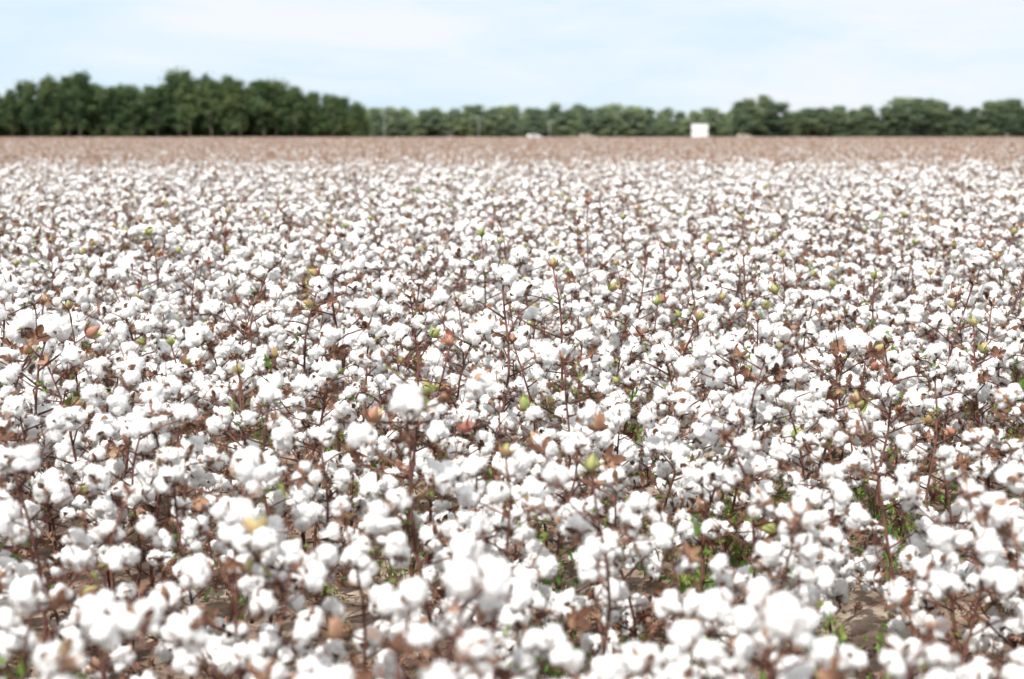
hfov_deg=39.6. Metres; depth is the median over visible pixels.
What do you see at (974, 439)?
cotton plant
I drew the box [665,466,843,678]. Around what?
cotton plant
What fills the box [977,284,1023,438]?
cotton plant
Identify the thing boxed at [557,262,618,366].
cotton plant
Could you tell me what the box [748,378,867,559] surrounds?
cotton plant
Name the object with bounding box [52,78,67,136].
tree
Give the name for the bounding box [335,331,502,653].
cotton plant
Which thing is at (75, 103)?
tree
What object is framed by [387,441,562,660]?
cotton plant
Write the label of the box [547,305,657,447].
cotton plant
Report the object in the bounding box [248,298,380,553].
cotton plant
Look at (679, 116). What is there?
tree
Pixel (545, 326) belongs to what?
cotton plant
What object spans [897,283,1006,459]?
cotton plant
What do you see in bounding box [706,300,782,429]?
cotton plant
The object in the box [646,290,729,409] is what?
cotton plant
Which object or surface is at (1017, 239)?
cotton plant
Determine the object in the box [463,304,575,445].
cotton plant
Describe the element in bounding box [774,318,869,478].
cotton plant
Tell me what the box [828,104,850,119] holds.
tree
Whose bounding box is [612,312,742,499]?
cotton plant
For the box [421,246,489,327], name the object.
cotton plant
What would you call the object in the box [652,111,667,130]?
tree
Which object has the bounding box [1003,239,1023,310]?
cotton plant
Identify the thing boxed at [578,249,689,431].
cotton plant
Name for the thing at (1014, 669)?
cotton plant
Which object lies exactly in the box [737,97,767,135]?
tree
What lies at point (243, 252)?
cotton plant
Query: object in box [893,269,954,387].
cotton plant
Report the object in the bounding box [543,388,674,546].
cotton plant
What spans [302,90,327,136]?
tree
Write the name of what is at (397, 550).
cotton plant
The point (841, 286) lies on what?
cotton plant
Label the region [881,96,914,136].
tree
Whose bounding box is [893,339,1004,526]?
cotton plant
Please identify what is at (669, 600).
cotton plant
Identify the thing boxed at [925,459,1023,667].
cotton plant
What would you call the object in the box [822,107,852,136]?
tree
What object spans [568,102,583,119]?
tree
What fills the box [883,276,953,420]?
cotton plant
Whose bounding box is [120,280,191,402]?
cotton plant
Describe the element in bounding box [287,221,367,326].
cotton plant
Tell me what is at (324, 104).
tree
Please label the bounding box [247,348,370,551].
cotton plant
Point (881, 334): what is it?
cotton plant
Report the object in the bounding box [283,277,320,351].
cotton plant
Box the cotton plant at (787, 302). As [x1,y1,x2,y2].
[762,297,833,394]
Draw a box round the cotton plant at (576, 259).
[558,225,627,329]
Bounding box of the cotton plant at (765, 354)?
[674,344,813,554]
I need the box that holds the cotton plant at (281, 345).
[261,275,341,412]
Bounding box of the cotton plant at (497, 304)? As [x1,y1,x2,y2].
[495,276,564,361]
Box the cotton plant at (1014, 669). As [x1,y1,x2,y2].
[952,646,1023,678]
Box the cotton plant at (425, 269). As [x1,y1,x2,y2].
[404,240,458,351]
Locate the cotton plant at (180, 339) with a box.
[172,306,242,428]
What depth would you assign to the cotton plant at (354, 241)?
9.11 m
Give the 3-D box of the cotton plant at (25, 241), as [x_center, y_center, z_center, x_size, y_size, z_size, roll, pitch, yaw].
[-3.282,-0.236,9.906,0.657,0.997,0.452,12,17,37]
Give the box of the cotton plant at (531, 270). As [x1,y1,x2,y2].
[488,245,583,380]
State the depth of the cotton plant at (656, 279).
9.04 m
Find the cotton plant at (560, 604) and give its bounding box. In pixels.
[432,442,594,678]
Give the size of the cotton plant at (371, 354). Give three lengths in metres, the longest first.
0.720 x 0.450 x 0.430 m
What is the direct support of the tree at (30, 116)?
on the ground
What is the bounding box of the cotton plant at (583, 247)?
[542,216,606,330]
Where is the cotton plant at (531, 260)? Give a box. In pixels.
[498,244,542,326]
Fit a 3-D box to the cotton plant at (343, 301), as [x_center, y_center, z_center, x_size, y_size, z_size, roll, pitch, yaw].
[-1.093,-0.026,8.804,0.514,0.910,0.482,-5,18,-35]
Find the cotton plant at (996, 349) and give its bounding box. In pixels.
[916,316,1023,492]
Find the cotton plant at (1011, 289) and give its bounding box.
[990,241,1023,381]
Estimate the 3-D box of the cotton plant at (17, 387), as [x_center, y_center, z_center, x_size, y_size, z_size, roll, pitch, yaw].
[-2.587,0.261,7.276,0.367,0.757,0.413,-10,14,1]
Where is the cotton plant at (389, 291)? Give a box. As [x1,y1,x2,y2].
[330,272,431,410]
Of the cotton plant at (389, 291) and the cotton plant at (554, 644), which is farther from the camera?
the cotton plant at (389, 291)
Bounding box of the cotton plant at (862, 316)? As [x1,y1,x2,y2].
[800,270,933,486]
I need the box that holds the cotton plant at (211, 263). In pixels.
[168,255,238,360]
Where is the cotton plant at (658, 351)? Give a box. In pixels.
[591,307,743,544]
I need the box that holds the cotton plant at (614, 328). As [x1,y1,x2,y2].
[597,309,678,436]
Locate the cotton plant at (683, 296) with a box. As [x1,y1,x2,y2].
[654,238,696,329]
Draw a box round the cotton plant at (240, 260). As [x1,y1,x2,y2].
[212,258,246,359]
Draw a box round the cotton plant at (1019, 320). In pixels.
[957,297,1023,456]
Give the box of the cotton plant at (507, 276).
[420,247,576,485]
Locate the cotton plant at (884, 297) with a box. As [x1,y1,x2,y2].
[831,275,897,392]
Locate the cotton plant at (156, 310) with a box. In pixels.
[100,293,175,391]
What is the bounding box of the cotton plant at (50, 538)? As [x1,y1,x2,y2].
[0,487,64,577]
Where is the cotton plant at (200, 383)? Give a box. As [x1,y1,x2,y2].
[135,335,232,498]
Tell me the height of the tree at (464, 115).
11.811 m
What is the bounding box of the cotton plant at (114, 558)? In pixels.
[37,479,197,678]
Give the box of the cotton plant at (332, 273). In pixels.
[262,264,380,451]
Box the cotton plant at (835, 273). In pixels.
[823,257,853,319]
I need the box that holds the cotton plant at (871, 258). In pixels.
[864,210,930,313]
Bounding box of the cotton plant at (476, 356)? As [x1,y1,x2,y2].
[416,299,527,448]
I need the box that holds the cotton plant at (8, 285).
[0,273,68,434]
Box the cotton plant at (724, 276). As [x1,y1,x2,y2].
[705,248,788,378]
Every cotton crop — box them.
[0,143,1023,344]
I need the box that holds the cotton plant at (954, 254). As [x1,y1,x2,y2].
[930,249,987,344]
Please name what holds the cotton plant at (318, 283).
on the ground
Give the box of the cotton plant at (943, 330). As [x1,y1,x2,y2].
[911,300,1019,481]
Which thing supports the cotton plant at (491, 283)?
on the ground
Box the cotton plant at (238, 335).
[200,265,269,402]
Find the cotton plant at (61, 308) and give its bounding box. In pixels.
[33,301,107,390]
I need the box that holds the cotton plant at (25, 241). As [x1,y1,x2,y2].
[0,235,50,317]
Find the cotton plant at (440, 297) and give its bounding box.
[359,278,450,466]
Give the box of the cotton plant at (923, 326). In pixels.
[878,308,977,456]
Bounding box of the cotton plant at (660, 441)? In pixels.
[601,353,726,582]
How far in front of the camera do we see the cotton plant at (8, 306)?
7.03 m
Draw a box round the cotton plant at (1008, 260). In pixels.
[960,226,1023,343]
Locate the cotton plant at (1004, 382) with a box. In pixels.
[992,318,1023,391]
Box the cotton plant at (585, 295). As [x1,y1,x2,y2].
[559,280,628,375]
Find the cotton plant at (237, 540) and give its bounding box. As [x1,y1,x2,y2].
[147,513,346,678]
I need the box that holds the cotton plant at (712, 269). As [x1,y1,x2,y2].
[698,243,784,357]
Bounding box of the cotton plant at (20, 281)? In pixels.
[0,259,44,385]
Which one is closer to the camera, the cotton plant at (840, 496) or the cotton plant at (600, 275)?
the cotton plant at (840, 496)
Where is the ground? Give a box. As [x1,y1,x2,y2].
[0,134,1023,678]
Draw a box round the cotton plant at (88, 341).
[40,331,129,491]
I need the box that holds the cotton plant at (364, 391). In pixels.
[346,370,436,574]
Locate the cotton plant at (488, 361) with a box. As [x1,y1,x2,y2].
[449,315,521,437]
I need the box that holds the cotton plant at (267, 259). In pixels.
[169,242,297,452]
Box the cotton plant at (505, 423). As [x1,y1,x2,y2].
[434,390,581,568]
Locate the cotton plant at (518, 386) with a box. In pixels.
[489,332,592,547]
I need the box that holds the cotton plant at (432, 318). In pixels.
[416,281,490,438]
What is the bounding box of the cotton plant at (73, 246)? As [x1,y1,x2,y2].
[35,238,84,290]
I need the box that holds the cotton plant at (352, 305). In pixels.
[311,275,386,389]
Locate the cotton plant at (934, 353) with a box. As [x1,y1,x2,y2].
[854,343,1016,554]
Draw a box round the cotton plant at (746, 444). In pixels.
[631,381,780,650]
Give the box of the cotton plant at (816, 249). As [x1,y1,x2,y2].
[786,244,833,327]
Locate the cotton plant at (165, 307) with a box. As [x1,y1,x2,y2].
[113,293,200,390]
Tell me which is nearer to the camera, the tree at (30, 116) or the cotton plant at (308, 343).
the cotton plant at (308, 343)
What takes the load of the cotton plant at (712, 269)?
on the ground
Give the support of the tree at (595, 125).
on the ground
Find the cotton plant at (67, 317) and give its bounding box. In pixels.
[9,299,79,469]
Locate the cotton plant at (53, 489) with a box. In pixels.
[0,411,108,650]
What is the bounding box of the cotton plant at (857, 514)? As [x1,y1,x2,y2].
[824,390,979,671]
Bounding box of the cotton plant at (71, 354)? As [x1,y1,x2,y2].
[0,343,137,591]
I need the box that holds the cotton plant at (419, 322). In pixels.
[363,289,475,495]
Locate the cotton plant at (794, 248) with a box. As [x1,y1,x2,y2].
[746,227,830,368]
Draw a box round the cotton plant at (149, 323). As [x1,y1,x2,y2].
[80,282,204,498]
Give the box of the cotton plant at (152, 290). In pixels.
[111,245,191,351]
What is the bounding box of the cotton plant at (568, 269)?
[542,264,580,341]
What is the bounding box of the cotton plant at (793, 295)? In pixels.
[746,250,830,391]
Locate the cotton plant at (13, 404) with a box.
[0,383,100,588]
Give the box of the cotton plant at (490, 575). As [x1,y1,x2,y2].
[318,551,535,678]
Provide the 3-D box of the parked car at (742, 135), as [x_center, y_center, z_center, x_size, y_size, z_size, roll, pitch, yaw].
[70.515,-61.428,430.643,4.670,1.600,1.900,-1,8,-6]
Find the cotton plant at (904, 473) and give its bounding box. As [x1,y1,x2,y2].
[878,412,1023,662]
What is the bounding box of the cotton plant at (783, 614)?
[651,588,844,678]
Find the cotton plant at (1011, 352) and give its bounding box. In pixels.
[963,344,1023,485]
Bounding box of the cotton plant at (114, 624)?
[30,576,214,678]
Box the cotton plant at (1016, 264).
[998,248,1023,371]
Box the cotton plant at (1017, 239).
[970,219,1023,312]
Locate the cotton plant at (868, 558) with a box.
[756,394,896,634]
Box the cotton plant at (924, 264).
[875,238,942,367]
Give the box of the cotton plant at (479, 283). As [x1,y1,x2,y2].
[427,275,495,371]
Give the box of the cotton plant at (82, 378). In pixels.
[0,294,103,500]
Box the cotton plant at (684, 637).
[655,576,820,678]
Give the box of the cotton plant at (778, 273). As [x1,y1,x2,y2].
[773,263,820,365]
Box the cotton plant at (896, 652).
[836,619,966,678]
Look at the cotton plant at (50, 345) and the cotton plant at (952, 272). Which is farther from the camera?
the cotton plant at (952, 272)
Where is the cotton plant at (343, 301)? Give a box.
[301,264,354,398]
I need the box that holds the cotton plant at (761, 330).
[704,312,815,535]
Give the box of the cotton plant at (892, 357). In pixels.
[816,328,903,464]
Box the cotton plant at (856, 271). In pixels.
[811,264,897,327]
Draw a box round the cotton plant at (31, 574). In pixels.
[0,573,46,600]
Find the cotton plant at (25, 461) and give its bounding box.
[0,410,140,675]
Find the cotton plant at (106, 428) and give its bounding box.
[19,327,186,593]
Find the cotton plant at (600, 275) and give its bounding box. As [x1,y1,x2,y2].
[538,250,618,388]
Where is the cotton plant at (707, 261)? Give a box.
[682,238,754,359]
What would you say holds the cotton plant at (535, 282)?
on the ground
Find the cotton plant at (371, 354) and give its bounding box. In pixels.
[341,343,411,465]
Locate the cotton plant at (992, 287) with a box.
[958,251,1023,405]
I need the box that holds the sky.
[0,0,1023,133]
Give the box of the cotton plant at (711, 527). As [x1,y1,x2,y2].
[685,419,846,650]
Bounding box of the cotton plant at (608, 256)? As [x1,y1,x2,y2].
[570,250,644,340]
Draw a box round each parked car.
[526,134,542,137]
[579,134,594,137]
[737,134,752,137]
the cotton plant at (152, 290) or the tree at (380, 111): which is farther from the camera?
the tree at (380, 111)
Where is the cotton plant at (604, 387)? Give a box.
[522,329,639,492]
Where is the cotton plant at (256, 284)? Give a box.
[227,252,268,337]
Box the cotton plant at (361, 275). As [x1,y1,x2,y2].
[349,262,384,313]
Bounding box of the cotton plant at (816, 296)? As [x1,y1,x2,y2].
[762,289,842,420]
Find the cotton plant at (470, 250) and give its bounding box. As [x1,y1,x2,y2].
[465,233,497,316]
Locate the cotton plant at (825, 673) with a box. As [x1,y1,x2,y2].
[817,607,955,678]
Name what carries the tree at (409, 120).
on the ground
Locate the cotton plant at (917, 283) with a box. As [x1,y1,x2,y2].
[877,259,932,342]
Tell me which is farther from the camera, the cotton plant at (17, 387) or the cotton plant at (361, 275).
the cotton plant at (361, 275)
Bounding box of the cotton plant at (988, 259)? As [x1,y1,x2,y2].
[946,236,1002,305]
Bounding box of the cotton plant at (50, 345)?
[0,326,60,476]
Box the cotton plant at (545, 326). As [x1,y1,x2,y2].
[504,301,571,394]
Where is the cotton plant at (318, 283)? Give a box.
[258,275,362,462]
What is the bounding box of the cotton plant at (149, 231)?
[128,224,199,361]
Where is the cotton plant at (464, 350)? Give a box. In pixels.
[386,311,511,499]
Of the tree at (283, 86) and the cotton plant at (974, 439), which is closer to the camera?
the cotton plant at (974, 439)
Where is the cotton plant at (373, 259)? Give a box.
[362,254,416,330]
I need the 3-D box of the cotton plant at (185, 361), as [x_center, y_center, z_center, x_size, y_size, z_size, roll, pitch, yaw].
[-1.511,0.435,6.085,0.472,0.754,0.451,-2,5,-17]
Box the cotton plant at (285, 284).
[242,257,292,353]
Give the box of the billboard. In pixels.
[691,124,707,136]
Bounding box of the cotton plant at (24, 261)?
[16,245,70,292]
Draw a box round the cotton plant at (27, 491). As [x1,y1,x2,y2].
[1,419,35,501]
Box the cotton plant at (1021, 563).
[1018,551,1023,570]
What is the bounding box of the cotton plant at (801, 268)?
[787,265,835,344]
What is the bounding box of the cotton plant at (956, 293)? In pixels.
[891,275,1015,475]
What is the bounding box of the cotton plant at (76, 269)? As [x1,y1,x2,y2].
[49,252,108,379]
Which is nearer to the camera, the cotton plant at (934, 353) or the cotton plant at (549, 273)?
the cotton plant at (934, 353)
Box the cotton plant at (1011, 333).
[916,297,1023,462]
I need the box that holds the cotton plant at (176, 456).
[124,434,281,678]
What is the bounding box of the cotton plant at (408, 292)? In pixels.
[382,279,432,379]
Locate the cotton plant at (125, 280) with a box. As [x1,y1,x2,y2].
[117,267,148,339]
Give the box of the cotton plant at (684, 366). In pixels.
[668,328,804,559]
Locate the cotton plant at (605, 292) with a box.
[596,258,666,375]
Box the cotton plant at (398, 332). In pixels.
[340,322,467,479]
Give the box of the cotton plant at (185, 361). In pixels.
[106,354,214,512]
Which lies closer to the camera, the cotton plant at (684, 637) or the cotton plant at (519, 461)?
the cotton plant at (684, 637)
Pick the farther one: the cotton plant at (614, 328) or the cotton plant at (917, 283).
the cotton plant at (917, 283)
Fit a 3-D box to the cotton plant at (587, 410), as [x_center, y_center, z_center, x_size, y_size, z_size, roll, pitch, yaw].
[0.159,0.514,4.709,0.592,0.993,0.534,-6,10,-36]
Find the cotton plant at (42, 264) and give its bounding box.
[11,237,95,354]
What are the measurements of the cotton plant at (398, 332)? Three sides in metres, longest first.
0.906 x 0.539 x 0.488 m
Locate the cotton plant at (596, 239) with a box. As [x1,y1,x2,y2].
[542,198,633,330]
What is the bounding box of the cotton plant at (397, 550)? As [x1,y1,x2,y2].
[283,501,453,672]
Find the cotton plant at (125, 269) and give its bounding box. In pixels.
[86,258,184,392]
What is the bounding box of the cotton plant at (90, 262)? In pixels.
[60,249,110,366]
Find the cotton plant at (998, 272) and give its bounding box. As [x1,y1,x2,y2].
[968,261,1023,408]
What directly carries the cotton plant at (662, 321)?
on the ground
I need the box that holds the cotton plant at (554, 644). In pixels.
[419,557,588,678]
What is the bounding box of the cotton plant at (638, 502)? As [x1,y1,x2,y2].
[556,465,700,655]
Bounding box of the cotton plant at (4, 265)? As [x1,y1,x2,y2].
[0,261,11,271]
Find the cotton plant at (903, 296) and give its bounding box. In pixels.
[861,258,910,355]
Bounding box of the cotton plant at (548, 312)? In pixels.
[492,300,577,463]
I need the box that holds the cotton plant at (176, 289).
[157,256,242,429]
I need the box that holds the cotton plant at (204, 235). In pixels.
[152,217,227,353]
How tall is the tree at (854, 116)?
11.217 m
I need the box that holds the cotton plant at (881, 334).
[819,323,954,572]
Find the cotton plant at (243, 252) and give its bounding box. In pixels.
[191,230,270,358]
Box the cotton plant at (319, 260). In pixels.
[314,250,359,326]
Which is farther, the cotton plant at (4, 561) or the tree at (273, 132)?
the tree at (273, 132)
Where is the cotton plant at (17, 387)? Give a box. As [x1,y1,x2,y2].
[0,321,23,446]
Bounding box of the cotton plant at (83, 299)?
[6,286,107,413]
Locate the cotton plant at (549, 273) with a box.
[470,247,553,338]
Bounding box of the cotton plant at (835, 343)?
[774,324,894,490]
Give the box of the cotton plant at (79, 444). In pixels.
[6,300,143,498]
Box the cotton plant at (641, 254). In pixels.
[609,240,675,330]
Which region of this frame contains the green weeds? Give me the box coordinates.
[0,220,1023,678]
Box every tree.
[0,86,25,135]
[0,93,7,126]
[5,78,40,136]
[11,77,46,136]
[31,73,64,137]
[33,74,49,126]
[47,72,77,136]
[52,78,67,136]
[58,70,93,136]
[62,68,97,137]
[82,84,110,136]
[85,81,105,132]
[89,85,128,137]
[104,86,130,136]
[107,82,133,136]
[109,83,154,136]
[127,89,146,136]
[135,86,174,136]
[138,90,159,136]
[140,82,155,92]
[153,81,174,133]
[158,66,200,136]
[172,66,208,136]
[189,77,229,136]
[193,71,216,135]
[197,79,242,136]
[212,73,245,136]
[214,77,256,136]
[234,80,269,136]
[240,76,292,136]
[259,77,290,136]
[265,76,293,136]
[267,92,282,136]
[273,84,312,136]
[286,93,308,136]
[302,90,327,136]
[319,92,335,136]
[319,93,352,137]
[336,95,353,133]
[344,102,366,136]
[350,103,373,137]
[365,107,385,132]
[366,105,391,120]
[370,111,394,136]
[384,105,404,123]
[385,109,407,136]
[397,106,411,135]
[400,112,416,136]
[408,108,435,136]
[427,105,448,136]
[441,112,449,124]
[442,107,466,136]
[446,116,460,136]
[455,104,483,132]
[456,112,470,136]
[459,104,493,136]
[481,105,508,134]
[496,104,523,136]
[506,103,523,130]
[520,107,541,133]
[523,108,552,133]
[542,109,550,136]
[543,101,565,136]
[548,108,587,132]
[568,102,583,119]
[575,104,592,133]
[586,106,622,136]
[586,111,611,134]
[587,106,596,123]
[593,103,628,117]
[615,106,639,134]
[626,105,651,136]
[639,107,657,135]
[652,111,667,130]
[658,107,675,120]
[670,110,688,135]
[680,110,707,131]
[696,107,718,129]
[706,108,725,136]
[715,112,727,136]
[725,107,746,136]
[726,99,745,132]
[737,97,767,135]
[744,94,787,136]
[760,99,795,136]
[785,111,805,135]
[792,106,835,136]
[810,105,834,136]
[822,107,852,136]
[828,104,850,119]
[843,108,864,136]
[857,104,881,136]
[870,104,900,136]
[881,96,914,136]
[889,101,908,136]
[899,98,938,134]
[908,96,951,135]
[914,100,949,131]
[934,100,952,131]
[944,105,969,136]
[961,111,970,126]
[965,106,987,134]
[977,100,1002,136]
[985,101,1022,136]
[996,99,1011,136]
[999,99,1023,136]
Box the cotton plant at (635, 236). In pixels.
[582,213,662,319]
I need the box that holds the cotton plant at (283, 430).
[248,394,424,633]
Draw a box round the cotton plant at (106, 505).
[68,384,212,648]
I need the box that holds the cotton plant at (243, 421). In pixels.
[157,363,312,623]
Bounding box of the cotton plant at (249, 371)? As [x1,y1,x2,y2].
[190,351,301,494]
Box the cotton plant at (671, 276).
[634,265,705,346]
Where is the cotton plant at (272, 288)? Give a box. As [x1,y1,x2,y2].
[242,273,318,412]
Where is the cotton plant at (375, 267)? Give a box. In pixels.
[340,255,428,368]
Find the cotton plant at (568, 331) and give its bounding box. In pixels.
[536,279,629,427]
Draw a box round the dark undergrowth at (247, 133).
[0,105,363,137]
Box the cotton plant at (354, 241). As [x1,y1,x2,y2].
[309,227,391,352]
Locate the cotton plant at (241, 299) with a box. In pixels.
[216,286,273,357]
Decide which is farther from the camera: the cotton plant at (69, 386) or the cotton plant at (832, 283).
the cotton plant at (832, 283)
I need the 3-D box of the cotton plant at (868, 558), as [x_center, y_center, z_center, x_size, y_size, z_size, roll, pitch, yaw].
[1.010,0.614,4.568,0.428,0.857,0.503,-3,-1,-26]
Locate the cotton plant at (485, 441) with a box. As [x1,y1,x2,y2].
[357,335,495,589]
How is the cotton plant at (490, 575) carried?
on the ground
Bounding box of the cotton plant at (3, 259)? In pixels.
[0,248,25,321]
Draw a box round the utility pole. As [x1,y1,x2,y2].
[380,113,387,136]
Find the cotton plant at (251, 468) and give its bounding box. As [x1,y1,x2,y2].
[118,437,329,678]
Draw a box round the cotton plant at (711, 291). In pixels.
[649,256,731,397]
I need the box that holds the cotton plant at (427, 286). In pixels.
[407,270,465,409]
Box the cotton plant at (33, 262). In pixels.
[25,235,73,309]
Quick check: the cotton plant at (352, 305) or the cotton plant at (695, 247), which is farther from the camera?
the cotton plant at (695, 247)
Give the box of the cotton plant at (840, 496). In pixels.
[738,474,910,674]
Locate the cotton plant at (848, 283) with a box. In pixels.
[841,275,901,373]
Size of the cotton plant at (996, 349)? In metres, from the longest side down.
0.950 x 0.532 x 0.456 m
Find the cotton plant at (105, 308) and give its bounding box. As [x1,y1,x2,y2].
[99,280,181,414]
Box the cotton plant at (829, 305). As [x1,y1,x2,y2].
[798,269,881,393]
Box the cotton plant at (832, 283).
[787,252,867,358]
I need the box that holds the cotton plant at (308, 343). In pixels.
[284,301,349,410]
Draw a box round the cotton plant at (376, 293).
[352,268,403,316]
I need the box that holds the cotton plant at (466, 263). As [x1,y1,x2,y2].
[460,236,540,359]
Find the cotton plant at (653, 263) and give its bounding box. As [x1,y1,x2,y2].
[624,243,706,339]
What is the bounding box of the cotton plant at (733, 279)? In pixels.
[706,263,778,393]
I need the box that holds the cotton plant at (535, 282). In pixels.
[483,275,548,386]
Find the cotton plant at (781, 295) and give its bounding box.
[754,250,812,366]
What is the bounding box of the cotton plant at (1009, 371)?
[995,280,1023,378]
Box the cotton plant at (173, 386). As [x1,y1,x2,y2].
[73,352,219,583]
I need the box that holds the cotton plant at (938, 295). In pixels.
[911,276,972,386]
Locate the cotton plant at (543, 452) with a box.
[479,409,645,676]
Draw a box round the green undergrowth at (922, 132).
[725,114,1023,137]
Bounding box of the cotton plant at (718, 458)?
[682,366,767,518]
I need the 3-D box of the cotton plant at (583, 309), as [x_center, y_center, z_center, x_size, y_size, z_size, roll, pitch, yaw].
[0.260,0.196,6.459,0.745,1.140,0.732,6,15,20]
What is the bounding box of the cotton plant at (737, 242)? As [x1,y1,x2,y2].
[722,228,778,312]
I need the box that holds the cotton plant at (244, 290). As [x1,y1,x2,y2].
[220,285,289,434]
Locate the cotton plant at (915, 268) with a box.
[868,253,936,350]
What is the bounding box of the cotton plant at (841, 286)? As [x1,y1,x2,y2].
[801,264,852,323]
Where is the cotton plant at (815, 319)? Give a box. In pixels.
[805,308,858,419]
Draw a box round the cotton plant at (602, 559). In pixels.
[496,454,704,678]
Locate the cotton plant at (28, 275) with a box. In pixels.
[1,267,45,319]
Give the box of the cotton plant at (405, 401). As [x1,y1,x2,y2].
[279,381,556,678]
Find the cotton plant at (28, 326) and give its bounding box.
[0,304,122,562]
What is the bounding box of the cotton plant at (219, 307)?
[178,298,297,490]
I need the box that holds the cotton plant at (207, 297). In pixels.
[196,277,270,371]
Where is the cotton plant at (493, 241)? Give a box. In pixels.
[464,214,547,358]
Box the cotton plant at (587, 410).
[500,349,629,623]
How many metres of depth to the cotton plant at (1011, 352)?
5.81 m
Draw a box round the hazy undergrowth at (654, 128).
[362,114,730,136]
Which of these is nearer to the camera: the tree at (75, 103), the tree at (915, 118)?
the tree at (75, 103)
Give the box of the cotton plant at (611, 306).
[606,287,662,388]
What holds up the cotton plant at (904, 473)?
on the ground
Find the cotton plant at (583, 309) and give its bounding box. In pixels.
[499,257,651,494]
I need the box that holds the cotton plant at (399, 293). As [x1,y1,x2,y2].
[382,288,421,365]
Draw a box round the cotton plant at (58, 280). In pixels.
[34,267,97,367]
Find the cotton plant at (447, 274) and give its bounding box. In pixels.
[415,266,490,394]
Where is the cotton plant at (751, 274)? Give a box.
[726,253,782,336]
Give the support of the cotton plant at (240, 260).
on the ground
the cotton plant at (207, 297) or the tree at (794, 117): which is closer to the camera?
the cotton plant at (207, 297)
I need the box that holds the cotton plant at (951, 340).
[922,303,980,437]
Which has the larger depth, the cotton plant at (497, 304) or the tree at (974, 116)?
the tree at (974, 116)
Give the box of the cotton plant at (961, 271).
[933,241,1016,397]
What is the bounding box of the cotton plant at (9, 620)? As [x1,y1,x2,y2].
[0,605,22,678]
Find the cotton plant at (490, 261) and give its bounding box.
[428,228,532,428]
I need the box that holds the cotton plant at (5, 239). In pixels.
[0,230,49,322]
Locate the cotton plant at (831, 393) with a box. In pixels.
[784,315,918,537]
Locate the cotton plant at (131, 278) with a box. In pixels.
[100,267,136,378]
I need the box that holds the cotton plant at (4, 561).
[0,435,47,615]
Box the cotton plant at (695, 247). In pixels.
[659,230,710,328]
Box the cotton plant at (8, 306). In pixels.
[0,302,13,411]
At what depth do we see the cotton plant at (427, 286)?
8.34 m
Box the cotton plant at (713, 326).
[654,302,745,426]
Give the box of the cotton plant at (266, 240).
[250,227,310,315]
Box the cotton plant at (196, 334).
[183,318,273,494]
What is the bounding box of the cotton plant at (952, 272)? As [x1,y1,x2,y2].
[922,263,966,345]
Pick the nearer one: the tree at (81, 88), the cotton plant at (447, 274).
the cotton plant at (447, 274)
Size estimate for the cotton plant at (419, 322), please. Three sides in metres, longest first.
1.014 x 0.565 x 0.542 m
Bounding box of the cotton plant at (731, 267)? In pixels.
[704,248,790,368]
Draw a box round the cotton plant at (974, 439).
[900,370,1023,651]
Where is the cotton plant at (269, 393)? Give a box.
[176,381,338,655]
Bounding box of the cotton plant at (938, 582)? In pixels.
[885,447,1023,678]
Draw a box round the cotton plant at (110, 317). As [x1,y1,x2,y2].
[78,278,139,412]
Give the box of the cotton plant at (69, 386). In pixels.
[1,335,117,533]
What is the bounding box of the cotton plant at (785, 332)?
[698,249,801,405]
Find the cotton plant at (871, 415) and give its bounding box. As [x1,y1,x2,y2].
[847,356,955,541]
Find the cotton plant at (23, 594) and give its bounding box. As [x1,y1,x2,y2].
[0,560,117,678]
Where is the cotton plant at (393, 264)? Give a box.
[388,247,436,293]
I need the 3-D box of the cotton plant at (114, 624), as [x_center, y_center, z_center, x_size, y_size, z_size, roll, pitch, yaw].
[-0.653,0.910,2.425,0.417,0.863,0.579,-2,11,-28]
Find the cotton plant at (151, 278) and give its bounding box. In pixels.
[141,246,234,360]
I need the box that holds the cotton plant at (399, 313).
[296,305,413,526]
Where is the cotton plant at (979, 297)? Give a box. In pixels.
[926,269,997,338]
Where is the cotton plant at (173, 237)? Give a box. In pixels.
[97,221,192,340]
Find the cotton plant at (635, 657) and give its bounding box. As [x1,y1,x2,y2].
[562,619,704,678]
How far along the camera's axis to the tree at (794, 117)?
513.68 m
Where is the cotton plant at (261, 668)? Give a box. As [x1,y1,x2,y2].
[247,612,372,678]
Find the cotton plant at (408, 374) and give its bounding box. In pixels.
[404,292,487,420]
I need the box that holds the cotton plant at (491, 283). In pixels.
[463,260,507,316]
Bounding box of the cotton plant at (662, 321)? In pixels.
[606,296,704,449]
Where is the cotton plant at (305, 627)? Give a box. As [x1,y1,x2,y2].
[198,538,376,678]
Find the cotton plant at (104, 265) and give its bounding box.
[71,245,130,387]
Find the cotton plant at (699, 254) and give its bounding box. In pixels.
[663,237,729,368]
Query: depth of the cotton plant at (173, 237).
9.66 m
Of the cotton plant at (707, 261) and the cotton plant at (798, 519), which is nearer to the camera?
the cotton plant at (798, 519)
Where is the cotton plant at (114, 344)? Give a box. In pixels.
[66,336,161,472]
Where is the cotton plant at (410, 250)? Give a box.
[386,246,448,328]
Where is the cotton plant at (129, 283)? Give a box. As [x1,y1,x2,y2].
[126,240,188,337]
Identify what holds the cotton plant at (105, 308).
on the ground
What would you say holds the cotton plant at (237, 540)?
on the ground
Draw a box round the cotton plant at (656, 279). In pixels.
[624,243,691,336]
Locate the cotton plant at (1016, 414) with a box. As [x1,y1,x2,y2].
[969,402,1023,564]
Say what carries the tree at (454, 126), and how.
on the ground
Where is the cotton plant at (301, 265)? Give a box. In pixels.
[293,258,334,340]
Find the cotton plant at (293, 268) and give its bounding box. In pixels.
[286,246,340,352]
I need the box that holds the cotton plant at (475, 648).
[296,624,502,678]
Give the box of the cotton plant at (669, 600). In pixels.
[612,495,745,678]

